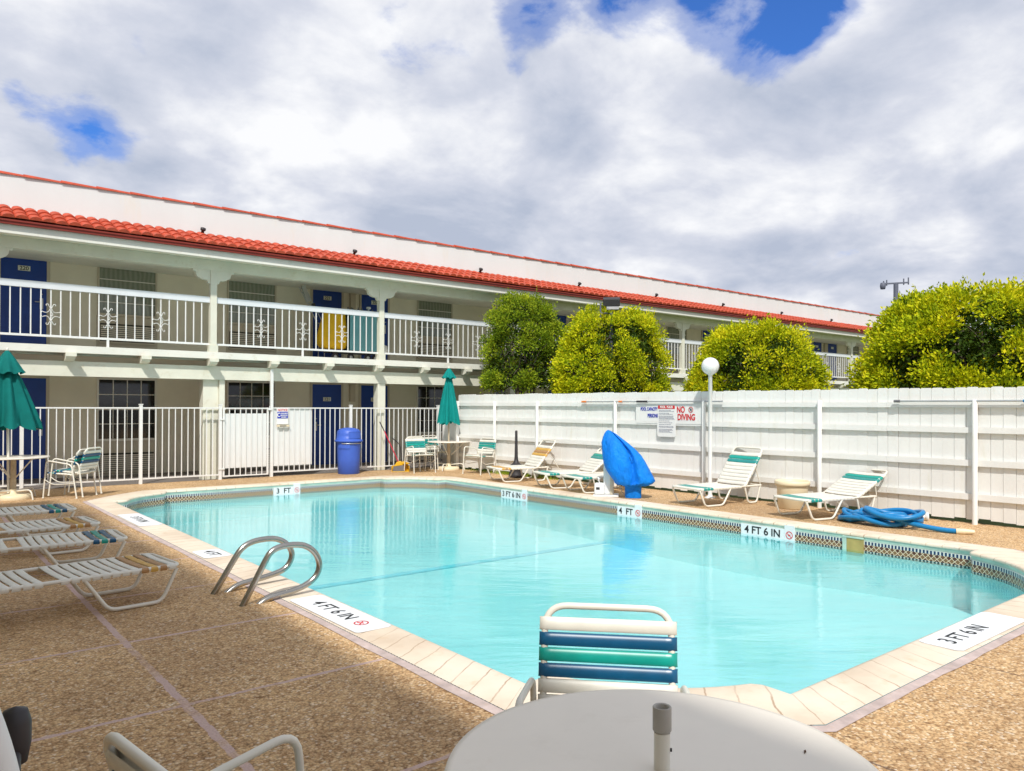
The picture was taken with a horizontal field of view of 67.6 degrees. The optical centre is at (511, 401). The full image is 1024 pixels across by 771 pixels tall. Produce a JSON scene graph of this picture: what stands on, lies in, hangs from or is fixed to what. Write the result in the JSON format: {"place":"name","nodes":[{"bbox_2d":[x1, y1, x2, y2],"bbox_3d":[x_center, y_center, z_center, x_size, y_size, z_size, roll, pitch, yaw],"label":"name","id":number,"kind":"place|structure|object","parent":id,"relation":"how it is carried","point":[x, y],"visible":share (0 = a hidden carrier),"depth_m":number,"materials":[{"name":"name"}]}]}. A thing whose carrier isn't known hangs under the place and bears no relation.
{"place":"outdoors","nodes":[
{"label":"outdoors","id":0,"kind":"place"},
{"bbox_2d":[0,459,445,490],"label":"walkway","id":1,"kind":"structure","parent":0,"point":[112,477],"depth_m":16.23,"materials":[{"name":"brown concrete"}]},
{"bbox_2d":[299,285,324,356],"bbox_3d":[-4.799,-1.878,18.314,0.629,1.824,0.166,0,0,-5],"label":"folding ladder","id":2,"kind":"object","parent":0,"point":[306,296],"visible":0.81,"depth_m":18.28,"materials":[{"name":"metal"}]},
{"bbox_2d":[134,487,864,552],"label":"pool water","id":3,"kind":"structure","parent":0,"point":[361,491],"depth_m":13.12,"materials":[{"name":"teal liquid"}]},
{"bbox_2d":[0,467,1023,770],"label":"pool deck","id":4,"kind":"structure","parent":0,"point":[188,673],"depth_m":4.13,"materials":[{"name":"beige concrete"}]},
{"bbox_2d":[0,706,31,770],"bbox_3d":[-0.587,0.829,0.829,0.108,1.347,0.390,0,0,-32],"label":"patio chair","id":5,"kind":"object","parent":4,"relation":"on","point":[15,732],"visible":1,"depth_m":0.98,"materials":[{"name":"black plastic"}]},
{"bbox_2d":[0,455,49,500],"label":"patio table","id":6,"kind":"object","parent":4,"relation":"on","point":[14,494],"visible":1,"depth_m":12.08,"materials":[{"name":"beige plastic"}]},
{"bbox_2d":[0,348,42,492],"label":"closed umbrella","id":7,"kind":"object","parent":6,"relation":"on","point":[17,408],"visible":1,"depth_m":12.03,"materials":[{"name":"teal fabric"}]},
{"bbox_2d":[0,503,76,535],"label":"sun lounger","id":8,"kind":"object","parent":4,"relation":"on","point":[8,514],"visible":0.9,"depth_m":8.83,"materials":[{"name":"white plastic"}]},
{"bbox_2d":[0,516,99,554],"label":"sun lounger","id":9,"kind":"object","parent":4,"relation":"on","point":[85,521],"visible":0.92,"depth_m":7.74,"materials":[{"name":"white plastic"}]},
{"bbox_2d":[0,529,127,573],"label":"sun lounger","id":10,"kind":"object","parent":4,"relation":"on","point":[36,542],"visible":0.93,"depth_m":6.92,"materials":[{"name":"white plastic"}]},
{"bbox_2d":[42,449,97,498],"bbox_3d":[-7.198,1.158,12.459,0.592,0.789,0.552,0,0,4],"label":"patio chair","id":11,"kind":"object","parent":4,"relation":"on","point":[79,455],"visible":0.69,"depth_m":12.23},
{"bbox_2d":[47,447,101,496],"bbox_3d":[-7.117,1.129,12.488,0.592,0.789,0.552,2,0,2],"label":"patio chair","id":12,"kind":"object","parent":4,"relation":"on","point":[88,462],"visible":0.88,"depth_m":12.41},
{"bbox_2d":[0,553,178,610],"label":"sun lounger","id":13,"kind":"object","parent":4,"relation":"on","point":[73,580],"visible":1,"depth_m":5.64,"materials":[{"name":"white plastic"}]},
{"bbox_2d":[103,732,303,770],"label":"patio chair","id":14,"kind":"object","parent":4,"relation":"on","point":[122,753],"visible":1,"depth_m":1.69,"materials":[{"name":"white metal"}]},
{"bbox_2d":[0,369,442,488],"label":"picket fence","id":15,"kind":"object","parent":4,"relation":"on","point":[291,444],"visible":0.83,"depth_m":16.07,"materials":[{"name":"white metal"}]},
{"bbox_2d":[218,406,271,476],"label":"gate","id":16,"kind":"structure","parent":15,"relation":"attached to","point":[245,439],"depth_m":15.73,"materials":[{"name":"white metal"}]},
{"bbox_2d":[276,408,288,426],"bbox_3d":[-4.851,0.336,16.189,0.270,0.390,0.046,0,0,-39],"label":"notice sign","id":17,"kind":"object","parent":15,"relation":"attached to","point":[281,415],"visible":1,"depth_m":16.18,"materials":[{"name":"beige plastic"}]},
{"bbox_2d":[210,536,321,606],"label":"ladder rails","id":18,"kind":"object","parent":4,"relation":"on","point":[259,576],"visible":0.95,"depth_m":6.07,"materials":[{"name":"metal"}]},
{"bbox_2d":[334,428,362,473],"bbox_3d":[-3.605,1.082,16.877,0.620,1.015,0.620,0,0,-39],"label":"rubbish bin","id":19,"kind":"object","parent":4,"relation":"on","point":[349,441],"visible":1,"depth_m":16.66,"materials":[{"name":"plastic"}]},
{"bbox_2d":[379,422,403,470],"bbox_3d":[-2.743,1.028,17.402,0.625,1.136,0.138,0,0,9],"label":"broom","id":20,"kind":"object","parent":4,"relation":"on","point":[398,466],"visible":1,"depth_m":17.35,"materials":[{"name":"red plastic"}]},
{"bbox_2d":[392,438,408,471],"bbox_3d":[-2.541,1.212,17.419,0.400,0.769,0.235,0,0,-9],"label":"dustpan","id":21,"kind":"object","parent":4,"relation":"on","point":[406,466],"visible":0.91,"depth_m":17.51,"materials":[{"name":"yellow plastic"}]},
{"bbox_2d":[404,437,435,473],"bbox_3d":[-2.084,1.204,17.273,0.552,0.789,0.592,0,0,-31],"label":"patio chair","id":22,"kind":"object","parent":4,"relation":"on","point":[418,448],"visible":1,"depth_m":17.41,"materials":[{"name":"white plastic"}]},
{"bbox_2d":[406,436,438,471],"bbox_3d":[-2.104,1.208,17.849,0.552,0.789,0.592,1,0,-44],"label":"patio chair","id":23,"kind":"object","parent":4,"relation":"on","point":[422,453],"visible":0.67,"depth_m":17.85,"materials":[{"name":"white plastic"}]},
{"bbox_2d":[418,435,446,469],"bbox_3d":[-1.866,1.212,18.352,0.552,0.789,0.592,0,0,-37],"label":"patio chair","id":24,"kind":"object","parent":4,"relation":"on","point":[430,439],"visible":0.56,"depth_m":18.51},
{"bbox_2d":[427,440,469,470],"bbox_3d":[-1.489,1.270,17.949,1.000,0.673,1.000,0,0,-39],"label":"patio table","id":25,"kind":"object","parent":4,"relation":"on","point":[448,466],"visible":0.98,"depth_m":17.86,"materials":[{"name":"beige plastic"}]},
{"bbox_2d":[437,367,459,440],"bbox_3d":[-1.498,0.338,17.960,0.514,2.330,0.524,0,0,25],"label":"closed umbrella","id":26,"kind":"object","parent":25,"relation":"on","point":[448,414],"visible":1,"depth_m":17.86,"materials":[{"name":"teal fabric"}]},
{"bbox_2d":[462,438,496,474],"bbox_3d":[-0.707,1.207,16.938,0.552,0.789,0.592,0,0,39],"label":"patio chair","id":27,"kind":"object","parent":4,"relation":"on","point":[482,447],"visible":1,"depth_m":17.03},
{"bbox_2d":[467,468,557,479],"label":"weeds","id":28,"kind":"object","parent":4,"relation":"on","point":[527,475],"visible":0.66,"depth_m":16.64,"materials":[{"name":"green plant"}]},
{"bbox_2d":[508,430,523,477],"bbox_3d":[0.089,1.102,16.101,0.340,0.990,0.340,0,0,-39],"label":"ash receptacle","id":29,"kind":"object","parent":4,"relation":"on","point":[516,473],"visible":0.66,"depth_m":16.05,"materials":[{"name":"black plastic"}]},
{"bbox_2d":[486,439,558,482],"bbox_3d":[0.211,1.185,15.435,1.381,0.810,0.614,0,0,-25],"label":"sun lounger","id":30,"kind":"object","parent":4,"relation":"on","point":[541,456],"visible":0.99,"depth_m":15.43,"materials":[{"name":"white plastic"}]},
{"bbox_2d":[83,480,1023,731],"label":"mortar strip","id":31,"kind":"object","parent":4,"relation":"on","point":[853,716],"visible":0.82,"depth_m":4.43,"materials":[{"name":"beige concrete"}]},
{"bbox_2d":[87,476,1023,724],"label":"pool coping","id":32,"kind":"object","parent":4,"relation":"on","point":[831,698],"visible":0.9,"depth_m":4.64,"materials":[{"name":"stone"}]},
{"bbox_2d":[117,513,161,525],"bbox_3d":[-4.825,1.524,9.886,0.280,0.006,1.255,0,0,-39],"label":"depth marker","id":33,"kind":"object","parent":32,"relation":"on","point":[138,519],"visible":1,"depth_m":9.86,"materials":[{"name":"white tile"}]},
{"bbox_2d":[192,549,231,557],"bbox_3d":[-3.003,1.516,7.639,0.275,0.006,0.446,0,0,-39],"label":"depth marker","id":34,"kind":"object","parent":32,"relation":"on","point":[211,553],"visible":1,"depth_m":7.62,"materials":[{"name":"white tile"}]},
{"bbox_2d":[290,595,390,632],"bbox_3d":[-1.254,1.508,5.484,0.275,0.009,1.105,0,0,-39],"label":"depth marker","id":35,"kind":"object","parent":32,"relation":"on","point":[345,616],"visible":1,"depth_m":5.43,"materials":[{"name":"white tile"}]},
{"bbox_2d":[919,612,1023,650],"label":"depth marker","id":36,"kind":"object","parent":32,"relation":"on","point":[970,632],"visible":1,"depth_m":5.05,"materials":[{"name":"white tile"}]},
{"bbox_2d":[533,447,603,488],"bbox_3d":[1.172,1.219,14.280,1.490,0.734,0.614,0,0,-21],"label":"sun lounger","id":37,"kind":"object","parent":4,"relation":"on","point":[594,460],"visible":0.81,"depth_m":14.26,"materials":[{"name":"white plastic"}]},
{"bbox_2d":[118,479,1023,725],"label":"pool basin","id":38,"kind":"object","parent":4,"relation":"in","point":[807,608],"visible":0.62,"depth_m":9.37,"materials":[{"name":"liquid"}]},
{"bbox_2d":[273,483,299,495],"bbox_3d":[-4.294,1.681,14.585,0.530,0.215,0.028,0,0,-39],"label":"depth marker","id":39,"kind":"object","parent":38,"relation":"attached to","point":[295,488],"visible":1,"depth_m":14.59,"materials":[{"name":"white tile"}]},
{"bbox_2d":[501,489,527,500],"bbox_3d":[0.034,1.692,13.981,0.028,0.215,0.740,0,0,-39],"label":"depth marker","id":40,"kind":"object","parent":38,"relation":"attached to","point":[516,495],"visible":0.99,"depth_m":13.94,"materials":[{"name":"white tile"}]},
{"bbox_2d":[617,505,641,519],"bbox_3d":[1.811,1.685,11.791,0.028,0.215,0.500,0,0,-39],"label":"depth marker","id":41,"kind":"object","parent":38,"relation":"attached to","point":[630,512],"visible":0.99,"depth_m":11.77,"materials":[{"name":"white tile"}]},
{"bbox_2d":[741,523,794,542],"bbox_3d":[3.317,1.679,9.935,0.028,0.215,0.780,0,0,-39],"label":"depth marker","id":42,"kind":"object","parent":38,"relation":"attached to","point":[786,533],"visible":1,"depth_m":9.89,"materials":[{"name":"white tile"}]},
{"bbox_2d":[842,535,863,553],"bbox_3d":[4.035,1.691,9.044,0.024,0.185,0.250,0,0,-39],"label":"pool skimmer","id":43,"kind":"object","parent":38,"relation":"attached to","point":[852,544],"visible":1,"depth_m":9.04,"materials":[{"name":"white plastic"}]},
{"bbox_2d":[847,538,863,553],"bbox_3d":[4.054,1.701,9.027,0.016,0.165,0.200,0,0,-39],"label":"weir door","id":44,"kind":"structure","parent":43,"relation":"in","point":[853,545],"depth_m":9.02,"materials":[{"name":"yellow plastic"}]},
{"bbox_2d":[515,602,689,705],"bbox_3d":[0.305,1.123,2.481,0.552,0.789,0.592,0,0,8],"label":"patio chair","id":45,"kind":"object","parent":4,"relation":"on","point":[667,626],"visible":0.41,"depth_m":2.71,"materials":[{"name":"plastic"}]},
{"bbox_2d":[562,471,651,493],"bbox_3d":[1.695,1.411,13.595,1.576,0.346,0.614,0,0,-25],"label":"sun lounger","id":46,"kind":"object","parent":4,"relation":"on","point":[590,476],"visible":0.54,"depth_m":13.41,"materials":[{"name":"white plastic"}]},
{"bbox_2d":[593,430,654,497],"bbox_3d":[1.848,1.027,12.608,1.016,1.111,0.586,0,0,9],"label":"pool lift","id":47,"kind":"object","parent":4,"relation":"on","point":[625,465],"visible":1,"depth_m":12.41,"materials":[{"name":"blue plastic"}]},
{"bbox_2d":[444,689,878,770],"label":"patio table","id":48,"kind":"object","parent":4,"relation":"on","point":[604,730],"visible":0.88,"depth_m":1.91,"materials":[{"name":"beige plastic"}]},
{"bbox_2d":[653,703,671,770],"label":"umbrella pole","id":49,"kind":"object","parent":48,"relation":"in","point":[662,721],"visible":1,"depth_m":1.74,"materials":[{"name":"white plastic"}]},
{"bbox_2d":[701,357,718,498],"bbox_3d":[3.266,0.430,12.589,0.287,2.314,0.287,0,0,-39],"label":"globe lamp","id":50,"kind":"object","parent":4,"relation":"on","point":[710,366],"visible":0.99,"depth_m":12.56,"materials":[{"name":"white plastic"}]},
{"bbox_2d":[672,446,761,506],"bbox_3d":[3.204,1.152,11.899,1.406,0.855,0.614,0,0,-31],"label":"sun lounger","id":51,"kind":"object","parent":4,"relation":"on","point":[718,485],"visible":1,"depth_m":11.98,"materials":[{"name":"white plastic"}]},
{"bbox_2d":[442,386,1023,525],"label":"board fence","id":52,"kind":"object","parent":4,"relation":"on","point":[953,459],"visible":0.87,"depth_m":11.56,"materials":[{"name":"white wood"}]},
{"bbox_2d":[581,400,722,402],"bbox_3d":[2.434,0.000,13.860,0.036,0.038,3.222,0,0,-41],"label":"pool pole","id":53,"kind":"object","parent":52,"relation":"attached to","point":[645,401],"visible":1,"depth_m":13.88,"materials":[{"name":"metal"}]},
{"bbox_2d":[636,403,701,423],"bbox_3d":[2.778,0.211,13.521,0.006,0.360,1.501,0,0,-41],"label":"sign backboard","id":54,"kind":"object","parent":52,"relation":"attached to","point":[699,413],"visible":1,"depth_m":13.36,"materials":[{"name":"white plastic"}]},
{"bbox_2d":[640,405,657,420],"bbox_3d":[2.483,0.212,13.853,0.012,0.290,0.412,0,0,-41],"label":"capacity sign","id":55,"kind":"object","parent":54,"relation":"attached to","point":[648,412],"visible":1,"depth_m":13.86,"materials":[{"name":"white plastic"}]},
{"bbox_2d":[657,404,675,436],"bbox_3d":[2.737,0.336,13.555,0.012,0.580,0.405,0,0,-41],"label":"pool rules sign","id":56,"kind":"object","parent":54,"relation":"attached to","point":[666,421],"visible":1,"depth_m":13.55,"materials":[{"name":"white plastic"}]},
{"bbox_2d":[676,405,696,421],"bbox_3d":[3.014,0.210,13.236,0.018,0.290,0.430,0,0,-41],"label":"no diving sign","id":57,"kind":"object","parent":54,"relation":"attached to","point":[686,413],"visible":1,"depth_m":13.23,"materials":[{"name":"white plastic"}]},
{"bbox_2d":[893,399,1023,402],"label":"pool pole","id":58,"kind":"object","parent":52,"relation":"on","point":[896,401],"visible":1,"depth_m":9.98,"materials":[{"name":"metal"}]},
{"bbox_2d":[774,479,809,509],"bbox_3d":[4.166,1.377,11.359,0.504,0.412,0.504,0,0,-39],"label":"planter","id":59,"kind":"object","parent":4,"relation":"on","point":[791,486],"visible":0.9,"depth_m":11.19,"materials":[{"name":"beige plastic"}]},
{"bbox_2d":[773,469,887,520],"bbox_3d":[4.417,1.265,10.572,1.593,0.621,0.614,0,0,-25],"label":"sun lounger","id":60,"kind":"object","parent":4,"relation":"on","point":[861,483],"visible":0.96,"depth_m":10.58,"materials":[{"name":"white plastic"}]},
{"bbox_2d":[837,506,974,534],"bbox_3d":[4.890,1.459,9.589,0.612,0.235,1.638,0,0,-39],"label":"pool hose","id":61,"kind":"object","parent":4,"relation":"on","point":[900,517],"visible":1,"depth_m":9.52,"materials":[{"name":"blue plastic"}]},
{"bbox_2d":[923,512,928,520],"bbox_3d":[5.395,1.525,10.150,0.237,0.122,0.124,0,0,18],"label":"plastic jug","id":62,"kind":"object","parent":4,"relation":"on","point":[926,516],"visible":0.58,"depth_m":10.08,"materials":[{"name":"white plastic"}]},
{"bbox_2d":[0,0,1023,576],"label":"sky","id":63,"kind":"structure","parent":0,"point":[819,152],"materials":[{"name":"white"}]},
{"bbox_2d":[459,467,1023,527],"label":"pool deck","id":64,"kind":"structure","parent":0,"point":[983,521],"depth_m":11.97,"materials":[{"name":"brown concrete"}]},
{"bbox_2d":[477,286,567,394],"bbox_3d":[0.263,-0.603,18.554,2.503,4.449,2.408,0,0,-39],"label":"clipped tree","id":65,"kind":"object","parent":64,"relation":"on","point":[517,373],"visible":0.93,"depth_m":18.12,"materials":[{"name":"green plant"}]},
{"bbox_2d":[600,297,619,391],"bbox_3d":[2.088,-0.318,16.358,0.433,3.847,0.227,0,0,7],"label":"floodlight","id":66,"kind":"object","parent":64,"relation":"on","point":[611,303],"visible":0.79,"depth_m":16.29,"materials":[{"name":"black plastic"}]},
{"bbox_2d":[547,302,676,393],"bbox_3d":[2.152,-0.309,16.910,3.039,3.865,2.800,0,0,-39],"label":"clipped tree","id":67,"kind":"object","parent":64,"relation":"on","point":[578,347],"visible":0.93,"depth_m":16.23,"materials":[{"name":"green plant"}]},
{"bbox_2d":[678,312,834,391],"bbox_3d":[4.736,-0.014,14.746,2.943,3.264,2.883,0,0,-39],"label":"clipped tree","id":68,"kind":"object","parent":64,"relation":"on","point":[785,368],"visible":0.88,"depth_m":13.97,"materials":[{"name":"green plant"}]},
{"bbox_2d":[842,272,1023,389],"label":"clipped tree","id":69,"kind":"object","parent":64,"relation":"on","point":[916,339],"visible":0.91,"depth_m":10.95,"materials":[{"name":"green plant"}]},
{"label":"ground","id":70,"kind":"structure","parent":0,"visible":0},
{"bbox_2d":[0,171,968,480],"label":"motel building","id":71,"kind":"structure","parent":70,"relation":"on","point":[110,297],"depth_m":16.85,"materials":[{"name":"white paint"}]},
{"bbox_2d":[0,375,49,479],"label":"door","id":72,"kind":"structure","parent":71,"relation":"in","point":[37,387],"depth_m":15.35,"materials":[{"name":"metal"}]},
{"bbox_2d":[0,257,49,343],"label":"door","id":73,"kind":"structure","parent":71,"relation":"in","point":[10,268],"depth_m":15.26,"materials":[{"name":"metal"}]},
{"bbox_2d":[95,378,156,474],"bbox_3d":[-8.274,0.526,16.432,1.200,2.050,0.050,0,0,-39],"label":"window frame","id":74,"kind":"structure","parent":71,"relation":"in","point":[111,392],"depth_m":16.42,"materials":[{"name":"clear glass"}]},
{"bbox_2d":[96,267,157,348],"bbox_3d":[-8.266,-1.920,16.447,1.200,1.822,0.050,0,0,-39],"label":"window frame","id":75,"kind":"structure","parent":71,"relation":"in","point":[107,277],"depth_m":16.46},
{"bbox_2d":[225,381,275,468],"bbox_3d":[-6.178,0.543,18.133,1.200,2.050,0.050,0,0,-39],"label":"window frame","id":76,"kind":"structure","parent":71,"relation":"in","point":[240,394],"depth_m":18.11,"materials":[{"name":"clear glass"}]},
{"bbox_2d":[226,280,276,354],"bbox_3d":[-6.169,-1.903,18.148,1.200,1.822,0.050,0,0,-39],"label":"window frame","id":77,"kind":"structure","parent":71,"relation":"in","point":[235,290],"depth_m":18.12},
{"bbox_2d":[310,382,342,464],"bbox_3d":[-4.674,0.556,19.327,0.900,2.070,0.090,0,0,-39],"label":"door","id":78,"kind":"structure","parent":71,"relation":"in","point":[330,395],"depth_m":19.32,"materials":[{"name":"metal"}]},
{"bbox_2d":[310,289,343,357],"bbox_3d":[-4.666,-1.883,19.342,0.900,1.837,0.090,0,0,-39],"label":"door","id":79,"kind":"structure","parent":71,"relation":"in","point":[321,298],"depth_m":19.24,"materials":[{"name":"metal"}]},
{"bbox_2d":[317,307,387,359],"bbox_3d":[-3.821,-1.630,18.377,1.839,1.333,0.531,0,0,-39],"label":"housekeeping cart","id":80,"kind":"object","parent":71,"relation":"on","point":[351,333],"visible":0.56,"depth_m":18.14,"materials":[{"name":"yellow plastic"}]},
{"bbox_2d":[358,383,389,462],"bbox_3d":[-3.626,0.564,20.178,0.900,2.070,0.090,0,0,-39],"label":"door","id":81,"kind":"structure","parent":71,"relation":"in","point":[365,391],"depth_m":20.08,"materials":[{"name":"metal"}]},
{"bbox_2d":[359,294,389,359],"bbox_3d":[-3.618,-1.874,20.192,0.900,1.837,0.090,0,0,-39],"label":"door","id":82,"kind":"structure","parent":71,"relation":"in","point":[365,301],"depth_m":20.23,"materials":[{"name":"metal"}]},
{"bbox_2d":[416,385,443,459],"bbox_3d":[-2.163,0.577,21.390,1.200,2.050,0.050,0,0,-39],"label":"window frame","id":83,"kind":"structure","parent":71,"relation":"in","point":[427,396],"depth_m":21.26,"materials":[{"name":"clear glass"}]},
{"bbox_2d":[416,300,452,362],"bbox_3d":[-2.155,-1.869,21.405,1.200,1.822,0.050,0,0,-39],"label":"window frame","id":84,"kind":"structure","parent":71,"relation":"in","point":[424,308],"depth_m":21.41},
{"bbox_2d":[494,387,524,394],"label":"window frame","id":85,"kind":"structure","parent":71,"relation":"in","point":[501,390],"depth_m":22.91,"materials":[{"name":"white glass"}]},
{"bbox_2d":[546,315,567,366],"bbox_3d":[1.428,-1.832,24.322,0.900,1.837,0.034,0,0,-39],"label":"door","id":86,"kind":"structure","parent":71,"relation":"in","point":[564,319],"depth_m":24.46,"materials":[{"name":"metal"}]},
{"bbox_2d":[666,327,686,373],"bbox_3d":[6.054,-1.801,28.064,1.200,1.822,0.050,0,0,-39],"label":"window frame","id":87,"kind":"structure","parent":71,"relation":"in","point":[673,332],"depth_m":27.97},
{"bbox_2d":[701,330,711,354],"bbox_3d":[7.540,-1.781,29.280,0.900,1.837,0.034,0,0,-39],"label":"door","id":88,"kind":"structure","parent":71,"relation":"in","point":[703,335],"depth_m":29.07,"materials":[{"name":"metal"}]},
{"bbox_2d":[811,342,821,360],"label":"door","id":89,"kind":"structure","parent":71,"relation":"in","point":[819,345],"depth_m":34.27,"materials":[{"name":"metal"}]},
{"bbox_2d":[827,344,836,380],"bbox_3d":[14.717,-1.722,35.067,0.900,1.837,0.090,0,0,-39],"label":"door","id":90,"kind":"structure","parent":71,"relation":"in","point":[831,348],"depth_m":35.09,"materials":[{"name":"metal"}]},
{"bbox_2d":[846,346,858,380],"bbox_3d":[16.180,-1.717,36.279,1.200,1.822,0.050,0,0,-39],"label":"window frame","id":91,"kind":"structure","parent":71,"relation":"in","point":[855,349],"depth_m":36.41,"materials":[{"name":"white"}]},
{"bbox_2d":[880,277,908,303],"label":"antenna mast","id":92,"kind":"object","parent":70,"relation":"on","point":[883,285],"visible":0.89,"depth_m":54.97,"materials":[{"name":"grey metal"}]}
]}

